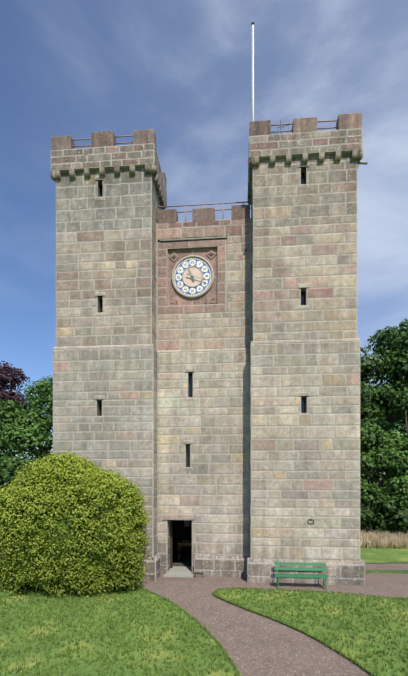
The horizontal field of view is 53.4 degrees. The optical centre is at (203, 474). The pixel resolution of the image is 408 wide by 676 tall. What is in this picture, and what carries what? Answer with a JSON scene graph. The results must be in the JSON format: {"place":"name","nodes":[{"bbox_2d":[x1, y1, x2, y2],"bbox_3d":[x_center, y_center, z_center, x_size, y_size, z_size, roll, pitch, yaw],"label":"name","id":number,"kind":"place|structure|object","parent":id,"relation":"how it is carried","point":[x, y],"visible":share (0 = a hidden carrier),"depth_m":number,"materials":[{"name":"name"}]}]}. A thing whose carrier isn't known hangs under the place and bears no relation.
{"place":"outdoors","nodes":[
{"label":"outdoors","id":0,"kind":"place"},
{"bbox_2d":[0,451,44,527],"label":"shrub","id":1,"kind":"object","parent":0,"point":[7,468],"depth_m":26.13,"materials":[{"name":"green plant"}]},
{"bbox_2d":[0,581,237,675],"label":"lawn","id":2,"kind":"structure","parent":0,"point":[118,664],"depth_m":9.83,"materials":[{"name":"green plant"}]},
{"bbox_2d":[136,585,240,675],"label":"lawn fringe","id":3,"kind":"object","parent":2,"relation":"on","point":[206,630],"visible":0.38,"depth_m":10.51,"materials":[{"name":"green plant"}]},
{"bbox_2d":[182,521,189,541],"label":"room notices","id":4,"kind":"object","parent":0,"point":[186,523],"visible":0.55,"depth_m":21.02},
{"bbox_2d":[0,551,407,675],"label":"path","id":5,"kind":"structure","parent":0,"point":[386,580],"depth_m":11.00,"materials":[{"name":"brown gravel"}]},
{"bbox_2d":[0,449,150,599],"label":"golden bush","id":6,"kind":"object","parent":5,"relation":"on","point":[99,485],"depth_m":13.41,"materials":[{"name":"plant"}]},
{"bbox_2d":[163,566,193,577],"bbox_3d":[-0.966,4.012,16.725,1.172,0.145,1.370,0,0,5],"label":"stone threshold","id":7,"kind":"object","parent":5,"relation":"on","point":[181,571],"visible":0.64,"depth_m":16.42,"materials":[{"name":"grey stone"}]},
{"bbox_2d":[173,521,190,552],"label":"interior wall","id":8,"kind":"structure","parent":5,"relation":"on","point":[181,531],"depth_m":21.08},
{"bbox_2d":[173,550,190,566],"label":"room floor","id":9,"kind":"structure","parent":5,"relation":"on","point":[184,559],"depth_m":19.07,"materials":[{"name":"grey stone"}]},
{"bbox_2d":[177,540,190,558],"bbox_3d":[-0.614,3.469,19.188,1.230,0.950,0.900,0,0,5],"label":"table","id":10,"kind":"object","parent":9,"relation":"on","point":[180,543],"visible":0.25,"depth_m":19.02,"materials":[{"name":"brown wood"}]},
{"bbox_2d":[51,113,364,585],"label":"stone tower","id":11,"kind":"structure","parent":5,"relation":"on","point":[307,475],"depth_m":15.80,"materials":[{"name":"beige stone"}]},
{"bbox_2d":[170,520,191,568],"bbox_3d":[-1.311,2.891,17.458,1.916,2.106,0.726,0,0,46],"label":"door frame","id":12,"kind":"object","parent":11,"relation":"attached to","point":[171,543],"visible":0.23,"depth_m":17.05,"materials":[{"name":"brown wood"}]},
{"bbox_2d":[169,249,216,298],"bbox_3d":[-0.467,-8.146,16.435,1.959,1.980,0.160,0,0,5],"label":"clock","id":13,"kind":"object","parent":11,"relation":"attached to","point":[194,276],"visible":1,"depth_m":16.45,"materials":[{"name":"ceramic"}]},
{"bbox_2d":[100,173,304,466],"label":"slit windows","id":14,"kind":"structure","parent":11,"relation":"attached to","point":[191,375],"depth_m":16.26,"materials":[{"name":"black glass"}]},
{"bbox_2d":[72,120,336,221],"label":"parapet railings","id":15,"kind":"object","parent":11,"relation":"on","point":[223,209],"visible":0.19,"depth_m":16.10,"materials":[{"name":"metal"}]},
{"bbox_2d":[50,149,362,209],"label":"corbels","id":16,"kind":"object","parent":11,"relation":"attached to","point":[357,155],"visible":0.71,"depth_m":15.73,"materials":[{"name":"stone"}]},
{"bbox_2d":[357,161,367,164],"bbox_3d":[5.944,-11.716,15.252,0.390,0.138,0.099,0,0,5],"label":"rain spout","id":17,"kind":"object","parent":16,"relation":"attached to","point":[363,162],"visible":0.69,"depth_m":15.22,"materials":[{"name":"silver metal"}]},
{"bbox_2d":[53,136,359,576],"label":"stone blocks","id":18,"kind":"structure","parent":11,"relation":"attached to","point":[263,157],"depth_m":15.87,"materials":[{"name":"beige stone"}]},
{"bbox_2d":[252,25,253,120],"bbox_3d":[2.019,-15.501,16.750,0.106,6.070,0.106,0,0,5],"label":"flagpole","id":19,"kind":"object","parent":11,"relation":"attached to","point":[252,72],"visible":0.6,"depth_m":16.71,"materials":[{"name":"white metal"}]},
{"bbox_2d":[194,22,313,577],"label":"iron fittings","id":20,"kind":"object","parent":11,"relation":"attached to","point":[252,23],"visible":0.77,"depth_m":15.92,"materials":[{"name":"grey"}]},
{"bbox_2d":[274,561,328,589],"bbox_3d":[3.488,3.623,14.607,1.860,0.884,0.527,0,0,5],"label":"garden bench","id":21,"kind":"object","parent":5,"relation":"on","point":[323,569],"visible":0.96,"depth_m":14.73,"materials":[{"name":"green paint"}]},
{"bbox_2d":[0,0,407,473],"label":"sky","id":22,"kind":"structure","parent":0,"point":[181,70],"materials":[{"name":"blue"}]},
{"bbox_2d":[0,582,407,675],"bbox_3d":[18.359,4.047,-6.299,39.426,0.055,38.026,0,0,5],"label":"lawn","id":23,"kind":"structure","parent":0,"point":[360,641],"depth_m":11.10,"materials":[{"name":"green plant"}]},
{"bbox_2d":[360,529,407,548],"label":"long grass","id":24,"kind":"structure","parent":0,"point":[376,538],"depth_m":22.94,"materials":[{"name":"beige plant"}]},
{"bbox_2d":[360,529,407,563],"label":"lawn","id":25,"kind":"structure","parent":0,"point":[369,555],"depth_m":20.15,"materials":[{"name":"green plant"}]},
{"bbox_3d":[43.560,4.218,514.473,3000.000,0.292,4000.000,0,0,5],"label":"field ground","id":26,"kind":"structure","parent":0,"visible":0},
{"bbox_2d":[0,451,14,462],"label":"tree","id":27,"kind":"object","parent":26,"relation":"on","point":[7,455],"visible":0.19,"depth_m":33.24,"materials":[{"name":"green plant"}]},
{"bbox_2d":[0,361,51,459],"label":"copper tree","id":28,"kind":"object","parent":26,"relation":"on","point":[13,377],"depth_m":43.52,"materials":[{"name":"plant"}]},
{"bbox_2d":[0,375,52,459],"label":"lime tree","id":29,"kind":"object","parent":26,"relation":"on","point":[27,426],"depth_m":34.58,"materials":[{"name":"green plant"}]},
{"bbox_2d":[43,441,52,455],"bbox_3d":[-9.953,-1.900,39.207,9.748,11.957,9.982,0,0,5],"label":"lime tree","id":30,"kind":"object","parent":26,"relation":"on","point":[50,447],"depth_m":36.56,"materials":[{"name":"green plant"}]},
{"bbox_2d":[360,420,379,480],"bbox_3d":[10.487,-0.618,32.734,7.132,9.395,6.726,0,0,5],"label":"tree","id":31,"kind":"object","parent":26,"relation":"on","point":[361,423],"depth_m":30.52,"materials":[{"name":"green plant"}]},
{"bbox_2d":[360,401,382,453],"bbox_3d":[10.172,-2.234,34.337,9.588,12.616,9.096,0,0,5],"label":"tree","id":32,"kind":"object","parent":26,"relation":"on","point":[367,410],"depth_m":32.76,"materials":[{"name":"green plant"}]},
{"bbox_2d":[360,387,389,422],"bbox_3d":[12.041,-3.096,39.190,8.588,14.350,11.076,0,0,5],"label":"ash tree","id":33,"kind":"object","parent":26,"relation":"on","point":[382,416],"depth_m":34.33,"materials":[{"name":"green plant"}]},
{"bbox_2d":[360,478,402,530],"bbox_3d":[10.558,2.108,27.984,6.511,3.992,5.609,0,0,5],"label":"shrub","id":34,"kind":"object","parent":26,"relation":"on","point":[365,488],"depth_m":26.35,"materials":[{"name":"green plant"}]},
{"bbox_2d":[360,318,407,433],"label":"oak tree","id":35,"kind":"object","parent":26,"relation":"on","point":[394,341],"depth_m":34.08,"materials":[{"name":"green plant"}]},
{"bbox_2d":[360,425,407,499],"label":"tree","id":36,"kind":"object","parent":26,"relation":"on","point":[369,459],"depth_m":27.55,"materials":[{"name":"green plant"}]},
{"bbox_2d":[360,387,407,486],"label":"tree","id":37,"kind":"object","parent":26,"relation":"on","point":[385,425],"depth_m":29.34,"materials":[{"name":"green plant"}]},
{"bbox_2d":[365,487,407,533],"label":"shrub","id":38,"kind":"object","parent":26,"relation":"on","point":[386,505],"depth_m":25.57,"materials":[{"name":"green plant"}]},
{"bbox_2d":[365,570,407,573],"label":"moss strip","id":39,"kind":"object","parent":26,"relation":"on","point":[390,571],"visible":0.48,"depth_m":16.99,"materials":[{"name":"green plant"}]}
]}

